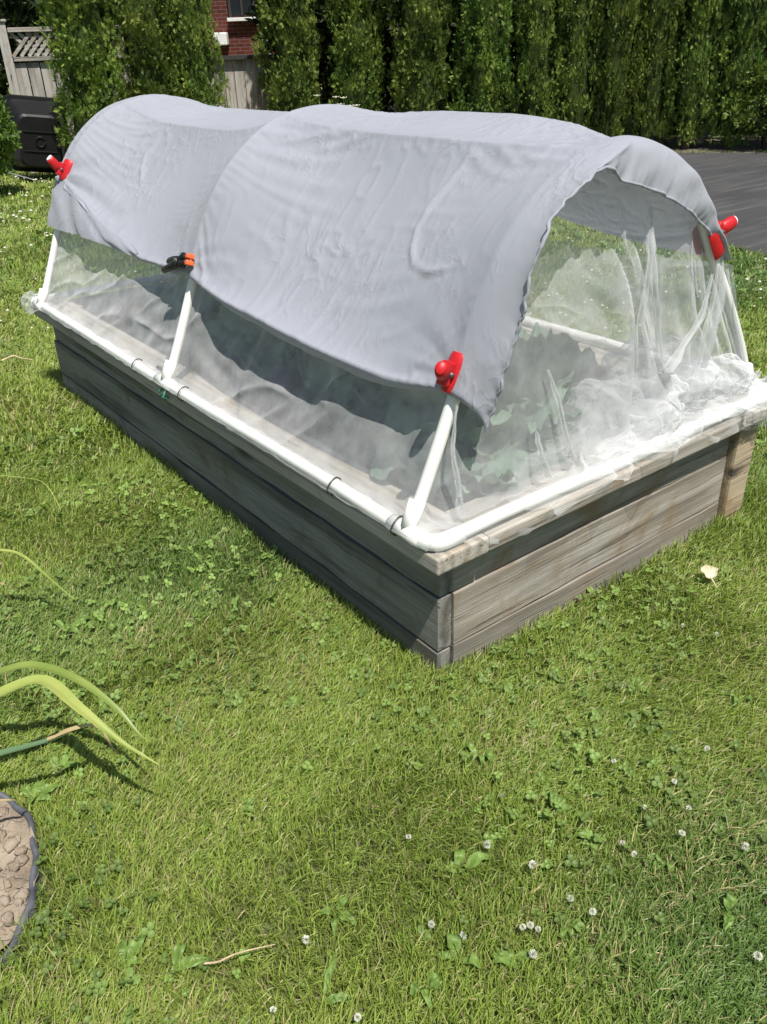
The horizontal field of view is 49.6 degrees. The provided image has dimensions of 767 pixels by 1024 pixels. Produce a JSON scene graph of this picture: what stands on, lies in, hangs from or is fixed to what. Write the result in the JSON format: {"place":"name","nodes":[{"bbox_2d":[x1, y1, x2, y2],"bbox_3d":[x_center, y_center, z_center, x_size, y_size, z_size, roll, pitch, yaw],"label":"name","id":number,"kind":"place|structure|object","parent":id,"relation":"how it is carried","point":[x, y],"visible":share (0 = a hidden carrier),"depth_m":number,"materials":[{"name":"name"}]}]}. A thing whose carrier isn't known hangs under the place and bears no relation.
{"place":"outdoors","nodes":[
{"label":"outdoors","id":0,"kind":"place"},
{"bbox_2d":[116,0,274,106],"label":"brick house","id":1,"kind":"structure","parent":0,"point":[235,37],"depth_m":18.79,"materials":[{"name":"brick"}]},
{"bbox_2d":[227,0,255,21],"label":"window","id":2,"kind":"structure","parent":1,"relation":"in","point":[235,7],"depth_m":18.60,"materials":[{"name":"white wood"}]},
{"bbox_2d":[0,57,766,1023],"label":"ground","id":3,"kind":"structure","parent":0,"point":[316,865],"depth_m":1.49,"materials":[{"name":"plant"}]},
{"bbox_2d":[0,94,21,181],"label":"garden shrub","id":4,"kind":"object","parent":3,"relation":"on","point":[9,138],"visible":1,"depth_m":8.23,"materials":[{"name":"green plant"}]},
{"bbox_2d":[1,355,32,361],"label":"straw stem","id":5,"kind":"object","parent":3,"relation":"on","point":[6,358],"visible":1,"depth_m":3.71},
{"bbox_2d":[0,801,38,949],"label":"flowerbed soil","id":6,"kind":"structure","parent":3,"relation":"on","point":[12,821],"depth_m":1.45,"materials":[{"name":"soil"}]},
{"bbox_2d":[0,807,28,938],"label":"soil clods","id":7,"kind":"object","parent":6,"relation":"on","point":[21,894],"visible":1,"depth_m":1.42,"materials":[{"name":"soil"}]},
{"bbox_2d":[0,792,43,972],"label":"bed edging","id":8,"kind":"object","parent":3,"relation":"on","point":[34,845],"visible":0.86,"depth_m":1.40,"materials":[{"name":"stone"}]},
{"bbox_2d":[0,0,57,101],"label":"garden shrub","id":9,"kind":"object","parent":3,"relation":"on","point":[16,18],"visible":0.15,"depth_m":9.93,"materials":[{"name":"green plant"}]},
{"bbox_2d":[2,94,68,172],"bbox_3d":[-3.862,-4.184,9.290,0.680,0.800,0.451,-7,35,-24],"label":"bin","id":10,"kind":"object","parent":3,"relation":"on","point":[34,119],"visible":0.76,"depth_m":9.14,"materials":[{"name":"black plastic"}]},
{"bbox_2d":[20,781,64,800],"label":"broadleaf weed","id":11,"kind":"object","parent":3,"relation":"on","point":[39,789],"visible":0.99,"depth_m":1.57,"materials":[{"name":"green plant"}]},
{"bbox_2d":[0,0,117,68],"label":"shade tree","id":12,"kind":"object","parent":3,"relation":"on","point":[34,3],"visible":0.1,"depth_m":10.13,"materials":[{"name":"green plant"}]},
{"bbox_2d":[0,19,131,173],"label":"wooden fence","id":13,"kind":"object","parent":3,"relation":"on","point":[18,81],"visible":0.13,"depth_m":9.54,"materials":[{"name":"grey wood"}]},
{"bbox_2d":[49,754,82,773],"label":"broadleaf weed","id":14,"kind":"object","parent":3,"relation":"on","point":[64,761],"visible":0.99,"depth_m":1.63,"materials":[{"name":"green plant"}]},
{"bbox_2d":[53,614,92,633],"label":"broadleaf weed","id":15,"kind":"object","parent":3,"relation":"on","point":[77,620],"visible":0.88,"depth_m":2.03,"materials":[{"name":"green plant"}]},
{"bbox_2d":[0,475,158,801],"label":"strap leaf plant","id":16,"kind":"object","parent":3,"relation":"on","point":[64,693],"visible":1,"depth_m":1.48,"materials":[{"name":"plant"}]},
{"bbox_2d":[33,0,130,149],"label":"cedar tree","id":17,"kind":"object","parent":3,"relation":"on","point":[86,65],"visible":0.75,"depth_m":8.17,"materials":[{"name":"green plant"}]},
{"bbox_2d":[118,934,146,968],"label":"broadleaf weed","id":18,"kind":"object","parent":3,"relation":"on","point":[136,944],"visible":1,"depth_m":1.29,"materials":[{"name":"green plant"}]},
{"bbox_2d":[97,0,188,101],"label":"cedar tree","id":19,"kind":"object","parent":3,"relation":"on","point":[147,67],"visible":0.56,"depth_m":8.29,"materials":[{"name":"green plant"}]},
{"bbox_2d":[170,943,206,971],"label":"broadleaf weed","id":20,"kind":"object","parent":3,"relation":"on","point":[179,949],"visible":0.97,"depth_m":1.27,"materials":[{"name":"green plant"}]},
{"bbox_2d":[156,0,230,107],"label":"cedar tree","id":21,"kind":"object","parent":3,"relation":"on","point":[194,66],"visible":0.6,"depth_m":8.41,"materials":[{"name":"green plant"}]},
{"bbox_2d":[197,562,224,576],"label":"broadleaf weed","id":22,"kind":"object","parent":3,"relation":"on","point":[215,570],"visible":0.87,"depth_m":2.21,"materials":[{"name":"green plant"}]},
{"bbox_2d":[204,944,274,964],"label":"twig","id":23,"kind":"object","parent":3,"relation":"on","point":[218,961],"visible":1,"depth_m":1.24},
{"bbox_2d":[208,54,276,110],"bbox_3d":[-1.837,-5.750,11.614,1.540,1.140,0.090,-5,29,-4],"label":"wooden fence","id":24,"kind":"object","parent":3,"relation":"on","point":[250,87],"visible":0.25,"depth_m":11.50,"materials":[{"name":"grey wood"}]},
{"bbox_2d":[239,797,255,816],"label":"broadleaf weed","id":25,"kind":"object","parent":3,"relation":"on","point":[247,802],"visible":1,"depth_m":1.52,"materials":[{"name":"green plant"}]},
{"bbox_2d":[270,1006,277,1023],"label":"clover flower","id":26,"kind":"object","parent":3,"relation":"on","point":[273,1008],"visible":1,"depth_m":1.18,"materials":[{"name":"white plant"}]},
{"bbox_2d":[250,0,323,111],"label":"cedar tree","id":27,"kind":"object","parent":3,"relation":"on","point":[293,82],"visible":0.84,"depth_m":10.75,"materials":[{"name":"green plant"}]},
{"bbox_2d":[241,0,335,97],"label":"shade tree","id":28,"kind":"object","parent":3,"relation":"on","point":[256,21],"visible":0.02,"depth_m":12.83,"materials":[{"name":"green plant"}]},
{"bbox_2d":[281,695,306,707],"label":"broadleaf weed","id":29,"kind":"object","parent":3,"relation":"on","point":[292,698],"visible":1,"depth_m":1.76,"materials":[{"name":"green plant"}]},
{"bbox_2d":[302,935,309,951],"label":"clover flower","id":30,"kind":"object","parent":3,"relation":"on","point":[305,937],"visible":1,"depth_m":1.27,"materials":[{"name":"white plant"}]},
{"bbox_2d":[305,635,324,648],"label":"broadleaf weed","id":31,"kind":"object","parent":3,"relation":"on","point":[321,640],"visible":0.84,"depth_m":1.93,"materials":[{"name":"green plant"}]},
{"bbox_2d":[314,94,359,106],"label":"blossom plant","id":32,"kind":"object","parent":3,"relation":"on","point":[335,97],"visible":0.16,"depth_m":10.37,"materials":[{"name":"white plant"}]},
{"bbox_2d":[317,896,356,935],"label":"broadleaf weed","id":33,"kind":"object","parent":3,"relation":"on","point":[342,901],"visible":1,"depth_m":1.33,"materials":[{"name":"green plant"}]},
{"bbox_2d":[320,951,354,1006],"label":"broadleaf weed","id":34,"kind":"object","parent":3,"relation":"on","point":[329,972],"visible":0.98,"depth_m":1.23,"materials":[{"name":"green plant"}]},
{"bbox_2d":[303,0,400,112],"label":"garden shrub","id":35,"kind":"object","parent":3,"relation":"on","point":[320,9],"visible":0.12,"depth_m":11.74,"materials":[{"name":"green plant"}]},
{"bbox_2d":[354,1013,361,1022],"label":"clover flower","id":36,"kind":"object","parent":3,"relation":"on","point":[357,1018],"visible":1,"depth_m":1.17,"materials":[{"name":"white plant"}]},
{"bbox_2d":[0,169,766,1023],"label":"clover","id":37,"kind":"object","parent":3,"relation":"on","point":[592,755],"depth_m":1.80,"materials":[{"name":"plant"}]},
{"bbox_2d":[323,0,468,112],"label":"garden shrub","id":38,"kind":"object","parent":3,"relation":"on","point":[389,103],"visible":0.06,"depth_m":11.48,"materials":[{"name":"green plant"}]},
{"bbox_2d":[33,277,766,680],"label":"raised garden bed","id":39,"kind":"object","parent":3,"relation":"on","point":[487,585],"visible":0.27,"depth_m":2.11,"materials":[{"name":"grey wood"}]},
{"bbox_2d":[131,276,228,342],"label":"cabbage plant","id":40,"kind":"object","parent":39,"relation":"on","point":[209,308],"visible":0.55,"depth_m":3.04,"materials":[{"name":"green plant"}]},
{"bbox_2d":[190,304,301,384],"bbox_3d":[-0.456,-0.562,2.784,0.380,0.237,0.358,2,30,7],"label":"cabbage plant","id":41,"kind":"object","parent":39,"relation":"on","point":[216,339],"visible":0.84,"depth_m":2.69,"materials":[{"name":"green plant"}]},
{"bbox_2d":[298,355,395,427],"bbox_3d":[-0.096,-0.354,2.400,0.339,0.230,0.380,-22,35,-31],"label":"cabbage plant","id":42,"kind":"object","parent":39,"relation":"on","point":[345,397],"visible":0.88,"depth_m":2.29,"materials":[{"name":"green plant"}]},
{"bbox_2d":[31,221,766,550],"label":"hoop frame","id":43,"kind":"object","parent":39,"relation":"on","point":[406,528],"visible":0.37,"depth_m":2.02,"materials":[{"name":"white plastic"}]},
{"bbox_2d":[47,155,72,179],"bbox_3d":[-1.222,-1.304,3.146,0.117,0.079,0.062,13,13,-44],"label":"spring clamp","id":44,"kind":"object","parent":43,"relation":"attached to","point":[62,170],"visible":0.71,"depth_m":3.14,"materials":[{"name":"red plastic"}]},
{"bbox_2d":[131,358,144,371],"bbox_3d":[-0.775,-0.463,2.618,0.046,0.045,0.010,-22,35,-31],"label":"wire tie","id":45,"kind":"object","parent":43,"relation":"attached to","point":[134,361],"visible":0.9,"depth_m":2.61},
{"bbox_2d":[158,388,167,399],"bbox_3d":[-0.651,-0.355,2.475,0.040,0.037,0.061,-22,35,-31],"label":"twist tie","id":46,"kind":"object","parent":43,"relation":"hanging from","point":[163,394],"visible":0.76,"depth_m":2.47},
{"bbox_2d":[161,252,194,272],"bbox_3d":[-0.599,-0.721,2.398,0.037,0.049,0.179,5,4,-36],"label":"spring clamp","id":47,"kind":"object","parent":43,"relation":"attached to","point":[182,260],"visible":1,"depth_m":2.35,"materials":[{"name":"black plastic"}]},
{"bbox_2d":[177,386,191,401],"bbox_3d":[-0.573,-0.340,2.388,0.046,0.045,0.010,-22,35,-31],"label":"wire tie","id":48,"kind":"object","parent":43,"relation":"attached to","point":[179,391],"visible":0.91,"depth_m":2.38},
{"bbox_2d":[326,477,342,495],"bbox_3d":[-0.109,-0.057,1.857,0.046,0.045,0.010,-22,35,-31],"label":"wire tie","id":49,"kind":"object","parent":43,"relation":"attached to","point":[330,483],"visible":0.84,"depth_m":1.85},
{"bbox_2d":[47,94,731,430],"bbox_3d":[-0.216,-0.956,2.523,0.954,0.512,2.491,-22,35,-31],"label":"cloth cover","id":50,"kind":"object","parent":43,"relation":"on","point":[398,250],"visible":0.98,"depth_m":2.01,"materials":[{"name":"grey fabric"}]},
{"bbox_2d":[20,185,766,533],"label":"insect netting","id":51,"kind":"object","parent":43,"relation":"hanging from","point":[654,403],"visible":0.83,"depth_m":2.09,"materials":[{"name":"fabric"}]},
{"bbox_2d":[156,365,162,372],"bbox_3d":[-0.696,-0.443,2.577,0.025,0.016,0.050,22,-3,-8],"label":"peg clip","id":52,"kind":"object","parent":51,"relation":"attached to","point":[159,369],"visible":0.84,"depth_m":2.56,"materials":[{"name":"white plastic"}]},
{"bbox_2d":[390,515,402,535],"bbox_3d":[0.032,0.028,1.696,0.046,0.045,0.010,-22,35,-31],"label":"wire tie","id":53,"kind":"object","parent":43,"relation":"attached to","point":[397,518],"visible":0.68,"depth_m":1.68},
{"bbox_2d":[434,351,462,393],"bbox_3d":[0.126,-0.268,1.582,0.112,0.079,0.064,5,19,-43],"label":"spring clamp","id":54,"kind":"object","parent":43,"relation":"attached to","point":[447,372],"visible":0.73,"depth_m":1.57,"materials":[{"name":"red plastic"}]},
{"bbox_2d":[692,216,737,260],"bbox_3d":[0.785,-0.663,1.950,0.118,0.079,0.062,-51,45,-8],"label":"spring clamp","id":55,"kind":"object","parent":43,"relation":"attached to","point":[728,224],"visible":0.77,"depth_m":1.94,"materials":[{"name":"red plastic"}]},
{"bbox_2d":[370,414,531,500],"bbox_3d":[0.167,-0.094,1.935,0.346,0.216,0.340,-22,35,-31],"label":"cabbage plant","id":56,"kind":"object","parent":39,"relation":"on","point":[483,475],"visible":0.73,"depth_m":1.89,"materials":[{"name":"green plant"}]},
{"bbox_2d":[384,347,590,474],"bbox_3d":[0.272,-0.224,2.096,0.488,0.279,0.478,6,30,14],"label":"cabbage plant","id":57,"kind":"object","parent":39,"relation":"on","point":[525,376],"visible":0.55,"depth_m":2.01,"materials":[{"name":"green plant"}]},
{"bbox_2d":[443,333,584,435],"bbox_3d":[0.308,-0.289,2.209,0.448,0.278,0.413,17,34,30],"label":"cabbage plant","id":58,"kind":"object","parent":39,"relation":"on","point":[539,347],"visible":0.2,"depth_m":2.11,"materials":[{"name":"green plant"}]},
{"bbox_2d":[517,322,554,340],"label":"cabbage plant","id":59,"kind":"object","parent":39,"relation":"on","point":[537,329],"visible":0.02,"depth_m":2.70,"materials":[{"name":"green plant"}]},
{"bbox_2d":[514,328,597,401],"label":"cabbage plant","id":60,"kind":"object","parent":39,"relation":"on","point":[562,341],"visible":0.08,"depth_m":2.43,"materials":[{"name":"green plant"}]},
{"bbox_2d":[409,972,441,1008],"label":"broadleaf weed","id":61,"kind":"object","parent":3,"relation":"on","point":[430,978],"visible":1,"depth_m":1.22,"materials":[{"name":"green plant"}]},
{"bbox_2d":[384,0,469,110],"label":"garden shrub","id":62,"kind":"object","parent":3,"relation":"on","point":[455,30],"visible":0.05,"depth_m":11.35,"materials":[{"name":"green plant"}]},
{"bbox_2d":[428,920,434,927],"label":"clover flower","id":63,"kind":"object","parent":3,"relation":"on","point":[432,922],"visible":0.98,"depth_m":1.29,"materials":[{"name":"white plant"}]},
{"bbox_2d":[437,933,482,970],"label":"broadleaf weed","id":64,"kind":"object","parent":3,"relation":"on","point":[471,958],"visible":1,"depth_m":1.27,"materials":[{"name":"green plant"}]},
{"bbox_2d":[459,932,470,946],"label":"clover flower","id":65,"kind":"object","parent":3,"relation":"on","point":[461,935],"visible":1,"depth_m":1.27,"materials":[{"name":"white plant"}]},
{"bbox_2d":[443,848,492,873],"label":"broadleaf weed","id":66,"kind":"object","parent":3,"relation":"on","point":[477,857],"visible":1,"depth_m":1.41,"materials":[{"name":"green plant"}]},
{"bbox_2d":[465,743,494,764],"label":"broadleaf weed","id":67,"kind":"object","parent":3,"relation":"on","point":[487,754],"visible":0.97,"depth_m":1.61,"materials":[{"name":"green plant"}]},
{"bbox_2d":[441,0,526,113],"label":"garden shrub","id":68,"kind":"object","parent":3,"relation":"on","point":[450,46],"visible":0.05,"depth_m":11.20,"materials":[{"name":"green plant"}]},
{"bbox_2d":[483,840,490,851],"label":"clover flower","id":69,"kind":"object","parent":3,"relation":"on","point":[487,842],"visible":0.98,"depth_m":1.41,"materials":[{"name":"white plant"}]},
{"bbox_2d":[491,947,529,968],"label":"broadleaf weed","id":70,"kind":"object","parent":3,"relation":"on","point":[502,957],"visible":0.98,"depth_m":1.25,"materials":[{"name":"green plant"}]},
{"bbox_2d":[519,923,525,938],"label":"clover flower","id":71,"kind":"object","parent":3,"relation":"on","point":[521,927],"visible":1,"depth_m":1.28,"materials":[{"name":"white plant"}]},
{"bbox_2d":[527,921,533,933],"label":"clover flower","id":72,"kind":"object","parent":3,"relation":"on","point":[529,925],"visible":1,"depth_m":1.28,"materials":[{"name":"white plant"}]},
{"bbox_2d":[528,860,535,885],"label":"clover flower","id":73,"kind":"object","parent":3,"relation":"on","point":[532,862],"visible":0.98,"depth_m":1.38,"materials":[{"name":"white plant"}]},
{"bbox_2d":[529,949,537,958],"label":"clover flower","id":74,"kind":"object","parent":3,"relation":"on","point":[531,954],"visible":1,"depth_m":1.24,"materials":[{"name":"white plant"}]},
{"bbox_2d":[505,0,567,119],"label":"cedar tree","id":75,"kind":"object","parent":3,"relation":"on","point":[536,81],"visible":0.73,"depth_m":10.02,"materials":[{"name":"green plant"}]},
{"bbox_2d":[500,0,605,113],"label":"garden shrub","id":76,"kind":"object","parent":3,"relation":"on","point":[512,47],"visible":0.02,"depth_m":11.14,"materials":[{"name":"green plant"}]},
{"bbox_2d":[549,791,571,814],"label":"broadleaf weed","id":77,"kind":"object","parent":3,"relation":"on","point":[553,798],"visible":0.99,"depth_m":1.50,"materials":[{"name":"green plant"}]},
{"bbox_2d":[567,895,573,904],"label":"clover flower","id":78,"kind":"object","parent":3,"relation":"on","point":[570,898],"visible":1,"depth_m":1.32,"materials":[{"name":"white plant"}]},
{"bbox_2d":[560,918,587,940],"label":"broadleaf weed","id":79,"kind":"object","parent":3,"relation":"on","point":[576,924],"visible":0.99,"depth_m":1.29,"materials":[{"name":"green plant"}]},
{"bbox_2d":[517,2,640,125],"bbox_3d":[2.826,-6.649,11.238,2.250,2.932,2.249,-22,35,-31],"label":"garden shrub","id":80,"kind":"object","parent":3,"relation":"on","point":[598,73],"depth_m":11.30,"materials":[{"name":"green plant"}]},
{"bbox_2d":[574,828,598,856],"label":"broadleaf weed","id":81,"kind":"object","parent":3,"relation":"on","point":[582,833],"visible":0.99,"depth_m":1.44,"materials":[{"name":"green plant"}]},
{"bbox_2d":[589,908,596,918],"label":"clover flower","id":82,"kind":"object","parent":3,"relation":"on","point":[593,912],"visible":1,"depth_m":1.30,"materials":[{"name":"white plant"}]},
{"bbox_2d":[587,0,647,136],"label":"cedar tree","id":83,"kind":"object","parent":3,"relation":"on","point":[613,102],"visible":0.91,"depth_m":9.82,"materials":[{"name":"green plant"}]},
{"bbox_2d":[631,851,636,870],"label":"clover flower","id":84,"kind":"object","parent":3,"relation":"on","point":[633,853],"visible":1,"depth_m":1.39,"materials":[{"name":"white plant"}]},
{"bbox_2d":[622,676,648,692],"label":"broadleaf weed","id":85,"kind":"object","parent":3,"relation":"on","point":[637,680],"visible":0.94,"depth_m":1.78,"materials":[{"name":"green plant"}]},
{"bbox_2d":[597,2,721,135],"bbox_3d":[3.453,-6.566,11.098,2.092,2.885,2.314,-22,35,-31],"label":"garden shrub","id":86,"kind":"object","parent":3,"relation":"on","point":[640,70],"depth_m":10.87,"materials":[{"name":"green plant"}]},
{"bbox_2d":[646,853,674,872],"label":"broadleaf weed","id":87,"kind":"object","parent":3,"relation":"on","point":[659,860],"visible":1,"depth_m":1.38,"materials":[{"name":"green plant"}]},
{"bbox_2d":[677,830,685,849],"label":"clover flower","id":88,"kind":"object","parent":3,"relation":"on","point":[681,832],"visible":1,"depth_m":1.42,"materials":[{"name":"white plant"}]},
{"bbox_2d":[661,0,733,148],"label":"cedar tree","id":89,"kind":"object","parent":3,"relation":"on","point":[691,89],"visible":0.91,"depth_m":9.66,"materials":[{"name":"green plant"}]},
{"bbox_2d":[701,565,718,587],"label":"dry leaf","id":90,"kind":"object","parent":3,"relation":"on","point":[710,571],"visible":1,"depth_m":2.09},
{"bbox_2d":[662,3,761,134],"bbox_3d":[4.106,-6.509,10.917,2.114,2.922,2.190,-22,35,-31],"label":"garden shrub","id":91,"kind":"object","parent":3,"relation":"on","point":[712,50],"visible":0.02,"depth_m":10.55,"materials":[{"name":"green plant"}]},
{"bbox_2d":[723,891,736,930],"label":"broadleaf weed","id":92,"kind":"object","parent":3,"relation":"on","point":[730,899],"visible":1,"depth_m":1.32,"materials":[{"name":"green plant"}]},
{"bbox_2d":[720,691,751,707],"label":"broadleaf weed","id":93,"kind":"object","parent":3,"relation":"on","point":[737,700],"visible":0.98,"depth_m":1.72,"materials":[{"name":"green plant"}]},
{"bbox_2d":[716,51,766,147],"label":"garden shrub","id":94,"kind":"object","parent":3,"relation":"on","point":[747,110],"visible":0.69,"depth_m":9.51,"materials":[{"name":"green plant"}]},
{"bbox_2d":[741,841,749,853],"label":"clover flower","id":95,"kind":"object","parent":3,"relation":"on","point":[746,844],"visible":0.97,"depth_m":1.39,"materials":[{"name":"white plant"}]},
{"bbox_2d":[750,951,762,967],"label":"clover flower","id":96,"kind":"object","parent":3,"relation":"on","point":[757,954],"visible":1,"depth_m":1.23,"materials":[{"name":"white plant"}]},
{"bbox_2d":[754,78,766,130],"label":"garden shrub","id":97,"kind":"object","parent":3,"relation":"on","point":[761,101],"visible":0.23,"depth_m":9.77,"materials":[{"name":"green plant"}]},
{"bbox_2d":[651,137,766,152],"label":"hedge soil","id":98,"kind":"structure","parent":0,"point":[704,145],"depth_m":10.32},
{"bbox_2d":[323,0,388,111],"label":"cedar tree","id":99,"kind":"object","parent":98,"relation":"on","point":[357,41],"visible":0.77,"depth_m":10.55,"materials":[{"name":"green plant"}]},
{"bbox_2d":[381,0,458,112],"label":"cedar tree","id":100,"kind":"object","parent":98,"relation":"on","point":[422,48],"visible":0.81,"depth_m":10.31,"materials":[{"name":"green plant"}]},
{"bbox_2d":[445,0,514,112],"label":"cedar tree","id":101,"kind":"object","parent":98,"relation":"on","point":[487,39],"visible":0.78,"depth_m":10.16,"materials":[{"name":"green plant"}]},
{"bbox_2d":[547,0,605,130],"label":"cedar tree","id":102,"kind":"object","parent":98,"relation":"on","point":[575,96],"visible":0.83,"depth_m":9.93,"materials":[{"name":"green plant"}]},
{"bbox_2d":[627,0,687,143],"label":"cedar tree","id":103,"kind":"object","parent":98,"relation":"on","point":[650,95],"visible":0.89,"depth_m":9.77,"materials":[{"name":"green plant"}]},
{"bbox_2d":[702,0,766,148],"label":"cedar tree","id":104,"kind":"object","parent":98,"relation":"on","point":[746,40],"visible":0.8,"depth_m":9.50,"materials":[{"name":"green plant"}]},
{"bbox_2d":[677,153,766,255],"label":"driveway","id":105,"kind":"structure","parent":0,"point":[735,184],"depth_m":7.42,"materials":[{"name":"asphalt"}]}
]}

